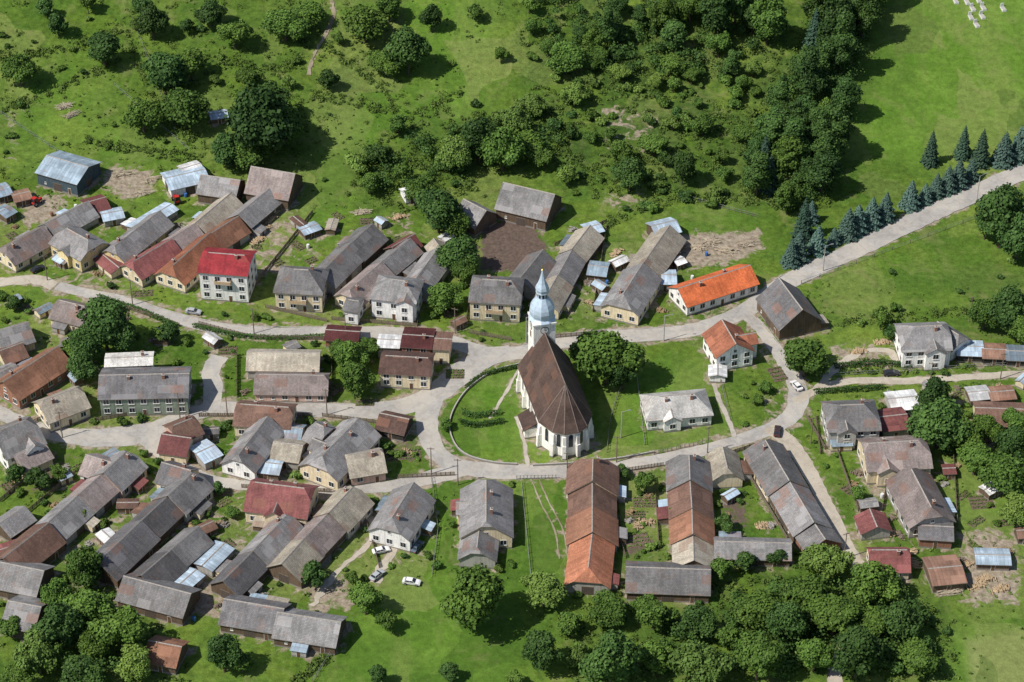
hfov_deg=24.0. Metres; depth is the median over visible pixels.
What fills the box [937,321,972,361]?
garage
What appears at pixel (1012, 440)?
tree
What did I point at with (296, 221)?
shed
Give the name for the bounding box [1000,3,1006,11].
gravestone
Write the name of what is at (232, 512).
tree
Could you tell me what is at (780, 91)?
tree
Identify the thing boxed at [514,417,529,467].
footpath
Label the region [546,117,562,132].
bush
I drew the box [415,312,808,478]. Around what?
road
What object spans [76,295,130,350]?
tree
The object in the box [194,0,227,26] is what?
tree
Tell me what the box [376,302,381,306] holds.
window
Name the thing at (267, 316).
bush
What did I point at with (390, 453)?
bush
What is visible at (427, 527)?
shed
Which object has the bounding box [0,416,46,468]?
house
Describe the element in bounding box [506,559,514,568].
bush
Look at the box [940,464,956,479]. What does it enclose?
shed
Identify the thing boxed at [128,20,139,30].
tree
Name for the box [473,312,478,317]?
window
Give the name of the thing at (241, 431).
window
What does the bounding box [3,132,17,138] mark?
bush
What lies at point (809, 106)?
tree
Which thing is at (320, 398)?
window
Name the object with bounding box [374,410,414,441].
shed
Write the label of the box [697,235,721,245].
plank stack
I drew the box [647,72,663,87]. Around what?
tree
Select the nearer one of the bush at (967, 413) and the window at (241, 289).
the bush at (967, 413)
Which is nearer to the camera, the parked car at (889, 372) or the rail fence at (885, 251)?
the parked car at (889, 372)
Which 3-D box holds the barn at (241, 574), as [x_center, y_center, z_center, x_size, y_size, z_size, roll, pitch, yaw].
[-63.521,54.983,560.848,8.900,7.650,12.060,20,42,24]
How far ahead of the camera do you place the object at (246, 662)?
536.81 m
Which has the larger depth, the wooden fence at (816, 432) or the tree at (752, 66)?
the tree at (752, 66)
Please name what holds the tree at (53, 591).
on the ground
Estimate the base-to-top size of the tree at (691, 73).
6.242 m
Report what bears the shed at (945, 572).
on the ground
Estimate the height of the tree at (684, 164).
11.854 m
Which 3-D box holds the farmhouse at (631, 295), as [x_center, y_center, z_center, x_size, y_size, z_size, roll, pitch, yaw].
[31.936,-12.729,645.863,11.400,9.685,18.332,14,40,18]
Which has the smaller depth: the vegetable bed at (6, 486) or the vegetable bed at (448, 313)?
the vegetable bed at (6, 486)
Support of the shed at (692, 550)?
on the ground
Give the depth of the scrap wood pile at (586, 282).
654.44 m
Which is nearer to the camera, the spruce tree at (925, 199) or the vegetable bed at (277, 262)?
the vegetable bed at (277, 262)
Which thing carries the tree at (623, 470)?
on the ground
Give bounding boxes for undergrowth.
[0,0,1023,681]
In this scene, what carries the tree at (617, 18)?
on the ground
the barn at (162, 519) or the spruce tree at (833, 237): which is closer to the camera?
the barn at (162, 519)
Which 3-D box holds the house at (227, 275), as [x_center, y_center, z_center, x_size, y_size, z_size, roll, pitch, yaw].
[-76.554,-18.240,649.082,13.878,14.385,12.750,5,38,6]
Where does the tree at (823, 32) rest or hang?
on the ground
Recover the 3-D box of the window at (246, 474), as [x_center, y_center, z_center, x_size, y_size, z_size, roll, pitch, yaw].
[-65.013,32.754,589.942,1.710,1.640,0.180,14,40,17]
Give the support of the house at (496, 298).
on the ground
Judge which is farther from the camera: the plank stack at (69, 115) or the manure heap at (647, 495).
the plank stack at (69, 115)
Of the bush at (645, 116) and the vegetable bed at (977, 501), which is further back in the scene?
the bush at (645, 116)
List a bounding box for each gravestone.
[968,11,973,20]
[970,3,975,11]
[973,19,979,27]
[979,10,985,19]
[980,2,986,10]
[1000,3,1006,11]
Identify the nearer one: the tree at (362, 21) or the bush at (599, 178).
the bush at (599, 178)
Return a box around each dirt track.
[307,0,335,74]
[309,516,373,605]
[530,478,559,558]
[538,478,567,556]
[792,370,1023,403]
[813,348,898,388]
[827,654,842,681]
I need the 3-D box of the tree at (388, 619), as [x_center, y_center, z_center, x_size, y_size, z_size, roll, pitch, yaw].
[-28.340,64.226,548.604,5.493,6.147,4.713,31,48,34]
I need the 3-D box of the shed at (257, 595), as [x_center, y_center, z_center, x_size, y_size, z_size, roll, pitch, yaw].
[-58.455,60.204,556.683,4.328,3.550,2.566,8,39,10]
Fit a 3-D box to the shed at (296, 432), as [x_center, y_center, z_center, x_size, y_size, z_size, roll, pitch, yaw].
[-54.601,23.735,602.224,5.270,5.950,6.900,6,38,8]
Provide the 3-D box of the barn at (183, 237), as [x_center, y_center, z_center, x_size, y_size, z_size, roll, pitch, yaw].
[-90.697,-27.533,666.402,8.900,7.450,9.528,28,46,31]
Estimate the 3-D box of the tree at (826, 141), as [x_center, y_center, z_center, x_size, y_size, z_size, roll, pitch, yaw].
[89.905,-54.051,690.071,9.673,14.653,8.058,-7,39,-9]
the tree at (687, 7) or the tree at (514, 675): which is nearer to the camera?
the tree at (514, 675)
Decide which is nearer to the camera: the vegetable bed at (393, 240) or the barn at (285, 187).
the vegetable bed at (393, 240)
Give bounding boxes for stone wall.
[449,363,518,464]
[533,451,653,465]
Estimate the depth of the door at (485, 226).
673.04 m
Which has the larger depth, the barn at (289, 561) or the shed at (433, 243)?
the shed at (433, 243)
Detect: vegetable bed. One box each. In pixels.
[0,481,15,494]
[4,231,17,240]
[19,304,33,314]
[69,462,81,472]
[132,289,152,296]
[213,487,231,496]
[215,496,232,507]
[218,346,236,354]
[222,537,236,546]
[251,244,261,249]
[270,258,284,267]
[289,240,305,250]
[304,256,318,264]
[330,211,344,219]
[332,382,344,391]
[355,398,374,405]
[360,217,373,224]
[385,448,420,460]
[387,235,401,244]
[443,309,458,317]
[446,369,464,378]
[625,511,644,521]
[626,532,650,547]
[632,496,656,506]
[767,366,787,381]
[840,481,853,494]
[949,391,962,398]
[956,489,970,500]
[967,495,995,509]
[967,515,985,527]
[967,540,980,547]
[998,519,1014,525]
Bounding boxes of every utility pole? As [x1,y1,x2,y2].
[55,411,62,437]
[174,392,180,417]
[222,391,228,416]
[451,308,457,333]
[456,459,460,484]
[614,436,620,462]
[705,427,712,452]
[810,417,816,443]
[1000,353,1005,378]
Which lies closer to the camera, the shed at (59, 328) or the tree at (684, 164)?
the shed at (59, 328)
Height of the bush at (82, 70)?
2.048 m
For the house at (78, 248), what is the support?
on the ground
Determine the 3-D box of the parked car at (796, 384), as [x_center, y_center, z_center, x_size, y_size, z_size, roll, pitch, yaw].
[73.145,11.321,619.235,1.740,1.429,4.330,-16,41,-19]
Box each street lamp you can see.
[620,410,630,437]
[663,314,672,340]
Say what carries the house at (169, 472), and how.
on the ground
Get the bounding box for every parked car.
[30,264,44,273]
[185,307,201,315]
[369,569,385,581]
[371,546,390,555]
[402,577,420,586]
[410,540,424,552]
[773,425,780,436]
[790,380,802,390]
[882,369,899,376]
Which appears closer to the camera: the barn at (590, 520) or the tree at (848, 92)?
the barn at (590, 520)
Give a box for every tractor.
[30,196,43,206]
[171,194,180,204]
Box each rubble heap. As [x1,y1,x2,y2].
[84,540,92,546]
[217,520,228,527]
[568,226,577,231]
[623,517,634,523]
[767,521,775,529]
[938,481,949,487]
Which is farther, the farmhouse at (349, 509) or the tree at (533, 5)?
the tree at (533, 5)
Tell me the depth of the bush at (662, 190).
686.18 m
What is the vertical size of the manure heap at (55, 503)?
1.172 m
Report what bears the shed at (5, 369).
on the ground
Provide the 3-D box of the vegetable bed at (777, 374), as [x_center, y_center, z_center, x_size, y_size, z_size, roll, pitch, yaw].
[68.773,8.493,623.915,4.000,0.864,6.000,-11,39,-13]
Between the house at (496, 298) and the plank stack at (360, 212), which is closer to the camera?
the house at (496, 298)
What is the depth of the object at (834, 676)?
538.82 m
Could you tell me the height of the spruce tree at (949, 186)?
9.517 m
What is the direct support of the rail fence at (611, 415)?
on the ground
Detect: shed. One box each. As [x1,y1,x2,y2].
[0,182,12,203]
[0,204,17,224]
[0,342,29,364]
[0,362,17,377]
[0,506,36,540]
[0,539,14,551]
[8,294,22,303]
[10,188,31,208]
[12,445,54,477]
[17,357,31,365]
[33,302,52,319]
[47,389,61,395]
[51,253,66,269]
[51,254,63,268]
[51,321,67,334]
[56,208,66,214]
[56,469,72,486]
[58,337,69,346]
[67,372,82,385]
[69,479,84,492]
[79,194,110,219]
[85,516,100,532]
[93,253,123,279]
[95,527,114,544]
[100,206,124,227]
[102,447,118,456]
[104,350,153,367]
[116,498,139,513]
[120,217,134,230]
[131,476,148,494]
[131,502,148,517]
[146,635,189,674]
[149,487,163,500]
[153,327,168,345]
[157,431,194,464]
[166,227,181,236]
[174,567,205,587]
[176,160,201,170]
[189,439,223,470]
[192,540,234,577]
[193,499,212,520]
[196,519,217,536]
[201,331,222,349]
[203,426,218,439]
[208,109,228,125]
[214,559,231,575]
[247,580,262,595]
[249,593,267,598]
[252,223,266,236]
[252,517,267,531]
[257,457,283,480]
[266,595,289,602]
[269,438,305,469]
[282,339,301,348]
[283,423,306,439]
[289,215,307,228]
[290,642,308,657]
[296,221,322,239]
[301,450,308,459]
[310,503,322,516]
[324,325,361,347]
[325,218,338,234]
[342,297,364,325]
[373,216,387,229]
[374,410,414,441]
[375,495,387,514]
[376,334,401,358]
[399,187,415,203]
[401,261,416,276]
[421,519,435,536]
[424,238,445,252]
[432,331,453,364]
[437,232,455,243]
[449,315,467,331]
[450,498,459,516]
[457,530,498,568]
[559,234,570,249]
[563,293,575,312]
[580,220,604,235]
[586,260,609,282]
[591,279,609,293]
[593,292,607,311]
[607,255,628,271]
[610,573,619,590]
[617,485,625,502]
[618,526,627,544]
[627,254,635,265]
[645,217,681,235]
[657,506,668,524]
[658,499,667,506]
[660,270,676,290]
[672,535,713,576]
[673,255,687,269]
[705,447,744,488]
[708,363,726,382]
[719,531,740,536]
[721,488,739,505]
[740,460,752,479]
[795,523,843,556]
[819,314,828,329]
[830,439,852,451]
[853,508,892,540]
[856,497,878,512]
[877,407,910,436]
[883,389,917,415]
[918,522,953,548]
[921,379,928,389]
[921,554,967,592]
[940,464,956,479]
[943,497,956,517]
[956,340,983,362]
[964,385,989,405]
[973,547,1011,570]
[978,481,1002,500]
[982,342,1006,365]
[987,385,1016,401]
[1005,344,1023,366]
[1014,373,1023,389]
[1014,527,1023,543]
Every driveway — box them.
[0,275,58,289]
[201,354,227,409]
[370,547,397,582]
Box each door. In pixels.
[6,592,17,598]
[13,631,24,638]
[53,182,61,191]
[77,525,84,536]
[86,176,91,187]
[97,574,105,583]
[104,499,111,512]
[135,559,142,569]
[144,609,155,618]
[168,524,175,536]
[185,186,195,194]
[188,601,194,616]
[220,589,229,597]
[233,241,240,248]
[243,630,254,637]
[278,573,288,583]
[320,647,324,653]
[331,543,337,554]
[338,629,341,643]
[346,274,351,283]
[372,250,377,260]
[482,221,488,231]
[516,217,524,225]
[581,586,593,594]
[661,595,673,601]
[765,315,769,327]
[795,328,804,336]
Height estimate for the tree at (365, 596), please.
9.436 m
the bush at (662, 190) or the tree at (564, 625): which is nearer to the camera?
the tree at (564, 625)
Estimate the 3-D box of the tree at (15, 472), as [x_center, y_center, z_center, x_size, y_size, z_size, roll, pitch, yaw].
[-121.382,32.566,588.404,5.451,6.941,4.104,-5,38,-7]
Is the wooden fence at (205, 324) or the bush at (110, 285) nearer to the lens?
the wooden fence at (205, 324)
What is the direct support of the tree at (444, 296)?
on the ground
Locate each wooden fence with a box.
[0,451,56,501]
[27,470,75,510]
[94,412,126,420]
[126,305,179,325]
[198,321,245,336]
[198,412,312,416]
[241,484,331,491]
[254,335,323,339]
[256,210,312,282]
[265,304,326,321]
[322,413,375,422]
[331,316,416,326]
[331,354,331,398]
[366,519,378,565]
[398,471,454,477]
[469,329,511,340]
[554,219,606,245]
[555,330,606,337]
[593,225,606,307]
[629,462,663,470]
[654,474,658,540]
[733,443,753,451]
[751,476,787,537]
[806,412,824,448]
[815,413,820,453]
[837,449,858,509]
[953,451,957,528]
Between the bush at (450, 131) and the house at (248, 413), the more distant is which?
the bush at (450, 131)
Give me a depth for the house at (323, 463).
590.40 m
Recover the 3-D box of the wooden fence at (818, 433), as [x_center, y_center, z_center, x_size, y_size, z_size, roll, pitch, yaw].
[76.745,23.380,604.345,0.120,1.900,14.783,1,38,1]
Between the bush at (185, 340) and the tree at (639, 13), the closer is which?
the bush at (185, 340)
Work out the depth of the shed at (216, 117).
709.49 m
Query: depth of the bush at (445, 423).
604.34 m
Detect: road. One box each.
[0,345,514,446]
[54,164,1023,359]
[134,429,468,494]
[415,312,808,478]
[763,423,863,572]
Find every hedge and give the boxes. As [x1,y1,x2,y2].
[96,293,177,324]
[192,323,324,340]
[458,418,504,428]
[460,407,501,418]
[464,364,517,388]
[719,489,747,496]
[813,383,885,394]
[833,359,913,368]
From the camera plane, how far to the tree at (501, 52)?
726.09 m
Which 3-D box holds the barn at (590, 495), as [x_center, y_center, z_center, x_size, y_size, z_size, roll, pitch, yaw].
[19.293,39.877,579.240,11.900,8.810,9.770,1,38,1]
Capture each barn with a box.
[0,321,35,352]
[0,522,66,564]
[0,559,55,598]
[2,595,48,638]
[35,150,101,196]
[36,200,99,235]
[36,495,95,546]
[67,473,119,518]
[94,520,160,588]
[115,572,201,625]
[125,202,178,230]
[128,496,184,545]
[133,549,187,581]
[156,525,214,567]
[160,166,207,197]
[160,223,203,249]
[185,192,242,232]
[196,174,245,204]
[204,216,251,248]
[208,551,268,597]
[218,594,291,640]
[227,188,281,234]
[244,166,303,210]
[245,349,321,378]
[266,539,324,588]
[271,607,347,654]
[293,513,346,562]
[317,245,363,296]
[332,223,388,269]
[370,238,423,275]
[384,233,422,251]
[407,248,451,302]
[455,198,497,236]
[494,182,563,231]
[509,249,555,300]
[546,250,585,292]
[557,225,604,268]
[564,532,614,594]
[566,505,618,552]
[567,482,616,518]
[625,561,710,602]
[626,225,686,276]
[667,480,713,519]
[669,509,714,551]
[713,536,791,566]
[755,277,823,340]
[769,481,832,543]
[972,401,1023,429]
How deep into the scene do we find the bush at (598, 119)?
709.76 m
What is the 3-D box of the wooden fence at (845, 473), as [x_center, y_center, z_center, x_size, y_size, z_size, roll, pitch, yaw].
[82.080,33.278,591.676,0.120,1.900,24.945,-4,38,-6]
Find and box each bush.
[0,31,6,36]
[0,290,7,298]
[0,316,8,323]
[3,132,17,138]
[15,487,24,497]
[16,99,24,107]
[22,295,29,303]
[24,308,31,313]
[34,491,46,499]
[39,491,46,497]
[40,498,47,505]
[57,65,66,70]
[58,574,67,583]
[68,45,76,51]
[79,68,86,74]
[88,417,98,424]
[98,518,109,528]
[104,141,111,148]
[106,281,115,288]
[106,590,116,598]
[116,415,127,424]
[134,332,139,338]
[136,412,145,422]
[138,449,148,456]
[147,467,153,473]
[153,457,162,464]
[172,358,181,365]
[180,336,189,346]
[191,519,199,525]
[195,23,206,31]
[204,510,210,516]
[216,53,224,59]
[219,421,230,431]
[250,312,258,320]
[261,312,272,319]
[290,470,302,477]
[291,55,302,64]
[303,415,313,424]
[310,339,317,346]
[323,356,334,362]
[360,574,367,581]
[370,496,378,502]
[380,441,392,449]
[387,450,393,455]
[387,562,394,568]
[394,450,405,457]
[400,553,408,558]
[423,551,431,558]
[428,311,438,317]
[431,560,441,568]
[446,128,455,134]
[448,59,455,65]
[448,520,455,526]
[450,179,460,187]
[452,306,463,311]
[457,280,467,289]
[470,98,481,107]
[493,564,502,572]
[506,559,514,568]
[508,480,513,487]
[526,51,538,60]
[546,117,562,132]
[550,72,561,81]
[556,164,564,173]
[557,139,565,145]
[563,127,577,138]
[566,110,576,117]
[566,122,572,128]
[571,591,582,597]
[572,76,583,83]
[572,189,579,195]
[577,170,585,177]
[579,70,592,76]
[581,73,601,87]
[585,108,599,120]
[590,642,599,651]
[593,174,604,182]
[595,116,605,124]
[599,119,608,125]
[607,112,616,118]
[621,205,630,211]
[622,82,633,91]
[626,602,635,612]
[633,86,645,92]
[636,490,644,495]
[639,200,651,210]
[641,113,655,121]
[641,169,651,180]
[645,542,657,551]
[646,117,655,126]
[647,178,665,188]
[647,202,660,212]
[650,89,662,99]
[655,173,665,180]
[655,187,668,193]
[655,541,663,547]
[656,97,671,107]
[658,484,665,491]
[664,552,670,559]
[675,142,683,147]
[677,92,686,98]
[677,189,692,202]
[678,111,690,122]
[681,121,690,130]
[688,88,694,94]
[696,63,706,72]
[697,81,703,87]
[704,199,717,207]
[705,148,712,154]
[707,184,723,203]
[714,124,722,129]
[714,500,720,506]
[716,73,732,84]
[721,188,729,195]
[728,97,742,108]
[734,148,742,154]
[736,497,743,504]
[740,420,748,426]
[745,107,757,116]
[791,659,802,669]
[794,548,801,554]
[856,318,865,326]
[878,402,883,408]
[888,268,895,275]
[890,302,902,310]
[936,474,946,480]
[940,368,949,375]
[941,626,951,634]
[955,288,963,293]
[962,401,970,406]
[964,410,973,417]
[970,381,980,385]
[986,502,993,507]
[992,519,1001,526]
[997,273,1004,278]
[1007,256,1016,263]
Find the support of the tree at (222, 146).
on the ground
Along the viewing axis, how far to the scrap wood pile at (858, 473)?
592.59 m
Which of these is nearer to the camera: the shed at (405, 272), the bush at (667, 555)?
the bush at (667, 555)
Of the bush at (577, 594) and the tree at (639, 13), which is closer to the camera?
the bush at (577, 594)
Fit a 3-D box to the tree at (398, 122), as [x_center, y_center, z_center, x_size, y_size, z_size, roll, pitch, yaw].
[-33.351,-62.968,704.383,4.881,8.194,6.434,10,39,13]
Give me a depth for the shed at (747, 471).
590.96 m
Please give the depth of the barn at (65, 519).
574.22 m
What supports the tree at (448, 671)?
on the ground
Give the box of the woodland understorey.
[37,0,938,681]
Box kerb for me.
[0,274,820,478]
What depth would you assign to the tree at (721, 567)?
560.49 m
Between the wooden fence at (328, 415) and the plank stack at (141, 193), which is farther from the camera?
the plank stack at (141, 193)
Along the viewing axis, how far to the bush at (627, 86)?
719.78 m
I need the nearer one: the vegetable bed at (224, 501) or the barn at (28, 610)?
the barn at (28, 610)
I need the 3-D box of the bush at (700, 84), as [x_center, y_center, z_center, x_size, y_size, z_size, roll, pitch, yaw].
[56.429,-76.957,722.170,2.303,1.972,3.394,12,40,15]
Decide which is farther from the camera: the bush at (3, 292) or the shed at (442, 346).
the bush at (3, 292)
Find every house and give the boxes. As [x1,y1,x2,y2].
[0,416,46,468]
[31,386,91,432]
[48,226,109,272]
[48,299,86,331]
[77,453,111,479]
[97,366,191,416]
[154,460,199,488]
[162,414,204,444]
[197,247,256,302]
[232,400,297,437]
[243,478,318,525]
[273,265,329,312]
[297,417,381,490]
[301,421,335,450]
[345,447,387,485]
[369,274,424,324]
[378,350,435,389]
[400,326,435,352]
[456,479,513,548]
[468,275,524,322]
[639,388,713,432]
[667,264,759,316]
[701,319,758,369]
[820,398,881,449]
[856,435,932,486]
[865,547,910,579]
[893,322,952,370]
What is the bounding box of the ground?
[0,0,1023,681]
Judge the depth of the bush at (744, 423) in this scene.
606.97 m
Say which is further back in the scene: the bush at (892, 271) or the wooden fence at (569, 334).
the bush at (892, 271)
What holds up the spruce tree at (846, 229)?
on the ground
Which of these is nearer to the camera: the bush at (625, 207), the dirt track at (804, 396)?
the dirt track at (804, 396)
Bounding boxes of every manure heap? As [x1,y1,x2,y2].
[48,500,59,507]
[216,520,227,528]
[625,507,636,515]
[643,492,652,498]
[656,306,668,312]
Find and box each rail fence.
[4,113,57,150]
[113,82,187,148]
[312,618,352,681]
[431,474,437,525]
[431,530,437,576]
[516,474,553,479]
[521,480,530,573]
[607,388,620,448]
[637,378,644,443]
[654,440,705,454]
[691,197,758,216]
[720,379,729,417]
[801,215,975,283]
[820,362,1006,375]
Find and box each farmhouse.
[0,225,52,272]
[0,346,68,409]
[88,450,148,497]
[100,210,174,262]
[119,238,181,287]
[152,471,214,523]
[154,232,224,293]
[219,416,284,480]
[238,514,303,565]
[253,369,330,402]
[311,486,374,539]
[332,262,394,312]
[366,482,435,551]
[528,275,573,319]
[565,456,619,503]
[599,262,662,325]
[665,454,712,492]
[742,439,808,503]
[885,468,955,538]
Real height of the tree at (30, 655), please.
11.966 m
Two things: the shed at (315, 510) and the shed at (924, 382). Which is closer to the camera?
the shed at (315, 510)
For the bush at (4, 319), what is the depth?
640.73 m
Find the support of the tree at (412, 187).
on the ground
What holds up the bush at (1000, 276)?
on the ground
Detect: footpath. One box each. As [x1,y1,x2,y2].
[489,369,518,418]
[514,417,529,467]
[712,383,735,437]
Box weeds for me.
[0,0,1023,681]
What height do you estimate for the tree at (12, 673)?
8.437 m
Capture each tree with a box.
[0,53,38,85]
[0,615,20,637]
[0,664,38,681]
[4,295,22,310]
[4,463,25,484]
[11,627,64,675]
[22,466,51,490]
[26,601,84,651]
[35,0,53,16]
[39,577,75,607]
[48,11,68,35]
[49,463,67,479]
[59,337,82,357]
[59,654,107,681]
[62,587,115,624]
[63,544,103,588]
[65,348,98,382]
[67,322,104,357]
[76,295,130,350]
[76,628,110,658]
[79,0,96,13]
[86,604,149,652]
[87,30,120,64]
[112,320,135,351]
[113,643,151,681]
[121,94,163,132]
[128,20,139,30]
[132,0,153,13]
[132,3,168,39]
[140,51,188,94]
[149,328,162,340]
[158,321,180,342]
[159,87,210,127]
[177,47,207,81]
[179,19,194,33]
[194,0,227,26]
[206,633,244,672]
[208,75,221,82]
[211,131,238,166]
[213,481,224,494]
[216,19,250,49]
[223,80,296,160]
[224,506,241,517]
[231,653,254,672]
[233,142,270,170]
[235,67,264,87]
[249,80,290,99]
[259,9,310,41]
[277,101,304,142]
[281,75,296,88]
[289,0,326,25]
[301,559,326,587]
[316,68,340,88]
[328,339,342,361]
[331,32,343,45]
[335,340,369,371]
[339,362,376,398]
[341,3,389,42]
[344,152,369,173]
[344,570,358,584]
[347,581,384,614]
[358,172,382,193]
[359,337,379,357]
[364,144,394,164]
[365,50,400,74]
[367,664,386,681]
[374,609,397,632]
[376,0,401,22]
[381,24,431,74]
[389,114,406,135]
[392,160,413,182]
[403,175,439,201]
[414,189,462,232]
[418,3,442,32]
[427,282,463,313]
[434,134,471,167]
[434,234,478,273]
[437,562,506,629]
[438,662,459,681]
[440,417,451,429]
[442,209,470,236]
[450,256,478,281]
[459,116,499,163]
[466,3,482,21]
[480,126,526,171]
[492,104,531,133]
[494,46,510,61]
[505,669,524,681]
[513,92,548,116]
[515,129,546,161]
[519,570,567,608]
[521,0,540,13]
[521,629,564,671]
[524,18,542,34]
[532,148,554,168]
[540,39,556,56]
[545,40,584,74]
[556,164,578,184]
[556,611,581,635]
[560,82,589,106]
[563,641,586,667]
[568,329,597,363]
[572,26,587,39]
[575,328,649,384]
[578,629,641,681]
[582,29,603,51]
[582,58,597,69]
[583,130,598,143]
[584,45,608,63]
[586,19,599,34]
[586,589,626,626]
[597,6,619,49]
[605,0,629,12]
[605,126,616,139]
[606,63,632,80]
[608,352,636,389]
[609,139,632,161]
[610,155,645,189]
[613,11,623,23]
[614,23,628,43]
[617,463,628,476]
[631,4,646,23]
[632,593,680,631]
[634,471,654,492]
[636,134,670,156]
[638,639,673,674]
[647,0,677,28]
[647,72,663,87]
[657,151,671,166]
[659,18,687,52]
[659,52,688,75]
[662,115,681,129]
[667,76,682,92]
[667,151,696,184]
[667,639,734,681]
[672,106,681,118]
[675,0,701,24]
[679,603,717,638]
[681,67,701,84]
[690,114,715,135]
[691,97,702,106]
[698,0,731,33]
[704,31,731,56]
[709,556,735,579]
[713,147,729,163]
[714,512,734,532]
[714,622,744,649]
[715,165,734,180]
[722,49,741,75]
[726,0,752,24]
[726,588,780,627]
[727,85,742,97]
[730,632,786,680]
[731,123,758,144]
[735,75,753,89]
[735,550,756,570]
[739,2,758,33]
[741,137,762,164]
[742,150,777,196]
[743,60,762,76]
[749,86,761,95]
[750,0,789,45]
[751,393,764,404]
[753,110,785,154]
[757,380,772,392]
[758,156,777,197]
[759,134,773,162]
[763,598,809,642]
[765,73,790,105]
[765,549,787,563]
[768,104,782,122]
[769,100,788,116]
[771,135,804,179]
[773,181,802,214]
[778,573,832,613]
[779,239,801,269]
[780,116,813,157]
[780,337,830,376]
[781,99,811,126]
[788,44,808,81]
[790,197,814,245]
[792,156,812,187]
[794,230,811,266]
[795,638,834,670]
[796,45,827,97]
[796,94,812,112]
[798,542,855,580]
[800,0,825,22]
[801,8,820,52]
[801,593,865,635]
[803,150,843,195]
[804,125,814,138]
[805,99,817,122]
[807,105,822,127]
[807,225,828,257]
[809,111,831,140]
[809,200,820,226]
[810,128,842,162]
[811,97,831,114]
[815,20,841,47]
[816,97,855,152]
[817,38,836,71]
[822,0,852,29]
[822,9,857,74]
[826,228,841,248]
[828,623,884,679]
[831,75,863,111]
[837,207,860,243]
[845,0,856,23]
[845,560,902,608]
[849,0,882,39]
[849,605,885,636]
[850,485,865,500]
[853,204,870,238]
[863,197,883,231]
[871,305,890,329]
[877,192,896,225]
[880,600,924,640]
[882,324,895,339]
[892,580,911,601]
[897,180,921,213]
[898,637,941,677]
[904,395,974,449]
[915,376,951,404]
[917,183,933,206]
[919,131,940,169]
[929,173,945,200]
[941,165,957,197]
[941,444,955,453]
[948,416,986,446]
[952,125,971,161]
[953,159,968,192]
[956,439,996,474]
[964,159,978,184]
[966,298,1001,329]
[968,129,990,169]
[972,414,1005,441]
[974,182,1023,248]
[975,220,991,239]
[975,450,1023,493]
[986,282,1023,330]
[990,131,1016,170]
[993,424,1023,457]
[995,212,1023,259]
[997,490,1023,525]
[1000,314,1023,342]
[1001,407,1023,429]
[1011,136,1023,165]
[1012,124,1023,165]
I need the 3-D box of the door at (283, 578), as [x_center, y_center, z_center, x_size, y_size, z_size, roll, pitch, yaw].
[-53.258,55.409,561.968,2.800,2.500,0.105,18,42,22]
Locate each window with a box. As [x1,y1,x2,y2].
[54,421,59,428]
[80,411,86,417]
[103,400,109,404]
[104,408,110,413]
[115,400,121,404]
[116,408,122,412]
[128,400,134,404]
[129,408,135,412]
[153,399,159,403]
[154,407,159,412]
[165,399,171,403]
[166,407,172,411]
[202,275,208,280]
[203,283,209,288]
[204,292,209,296]
[214,276,220,281]
[215,285,220,289]
[226,277,231,282]
[227,286,232,290]
[227,467,233,473]
[238,278,243,283]
[238,429,244,434]
[239,286,244,291]
[243,471,249,477]
[278,294,283,299]
[313,296,318,301]
[313,304,319,309]
[316,476,321,482]
[317,396,323,400]
[348,316,353,321]
[373,535,378,540]
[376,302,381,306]
[376,310,382,315]
[383,379,389,384]
[386,538,392,544]
[396,380,401,385]
[400,542,405,548]
[420,381,426,386]
[473,304,478,308]
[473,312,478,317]
[498,305,503,310]
[500,540,506,545]
[510,306,515,311]
[510,314,515,319]
[545,428,548,441]
[556,434,560,446]
[568,435,573,447]
[580,431,582,443]
[604,310,609,315]
[629,316,634,322]
[651,422,656,427]
[689,419,695,424]
[702,417,707,422]
[720,356,725,361]
[731,354,737,359]
[731,361,736,366]
[744,352,749,357]
[905,360,910,364]
[916,359,922,364]
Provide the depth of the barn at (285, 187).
680.59 m
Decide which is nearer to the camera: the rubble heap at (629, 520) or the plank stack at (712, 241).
the rubble heap at (629, 520)
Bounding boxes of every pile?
[92,270,102,276]
[213,602,220,607]
[239,387,250,395]
[250,235,266,244]
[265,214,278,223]
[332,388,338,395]
[388,213,408,219]
[402,448,411,455]
[582,279,588,285]
[584,299,593,304]
[609,248,623,257]
[632,523,643,530]
[633,517,655,525]
[754,521,773,529]
[848,347,867,354]
[850,469,863,475]
[850,480,858,486]
[873,338,891,344]
[888,514,897,520]
[890,528,896,536]
[896,530,905,539]
[910,547,917,554]
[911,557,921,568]
[952,385,962,391]
[958,557,967,563]
[965,559,973,566]
[966,580,987,590]
[974,573,996,582]
[990,582,1010,594]
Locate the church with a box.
[516,265,593,459]
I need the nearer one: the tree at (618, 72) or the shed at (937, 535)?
the shed at (937, 535)
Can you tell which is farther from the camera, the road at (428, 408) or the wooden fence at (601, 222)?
the wooden fence at (601, 222)
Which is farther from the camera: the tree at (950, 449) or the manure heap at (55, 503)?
the tree at (950, 449)
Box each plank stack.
[54,101,73,109]
[60,109,81,118]
[111,169,135,176]
[130,188,154,197]
[140,174,161,182]
[350,207,372,215]
[686,244,707,251]
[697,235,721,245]
[713,246,737,256]
[738,240,759,247]
[936,588,962,597]
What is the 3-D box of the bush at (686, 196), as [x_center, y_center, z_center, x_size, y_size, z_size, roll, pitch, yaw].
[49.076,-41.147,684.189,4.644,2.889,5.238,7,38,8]
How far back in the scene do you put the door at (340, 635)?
546.71 m
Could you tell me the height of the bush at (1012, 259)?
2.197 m
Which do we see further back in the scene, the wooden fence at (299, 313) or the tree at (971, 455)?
the wooden fence at (299, 313)
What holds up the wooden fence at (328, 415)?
on the ground

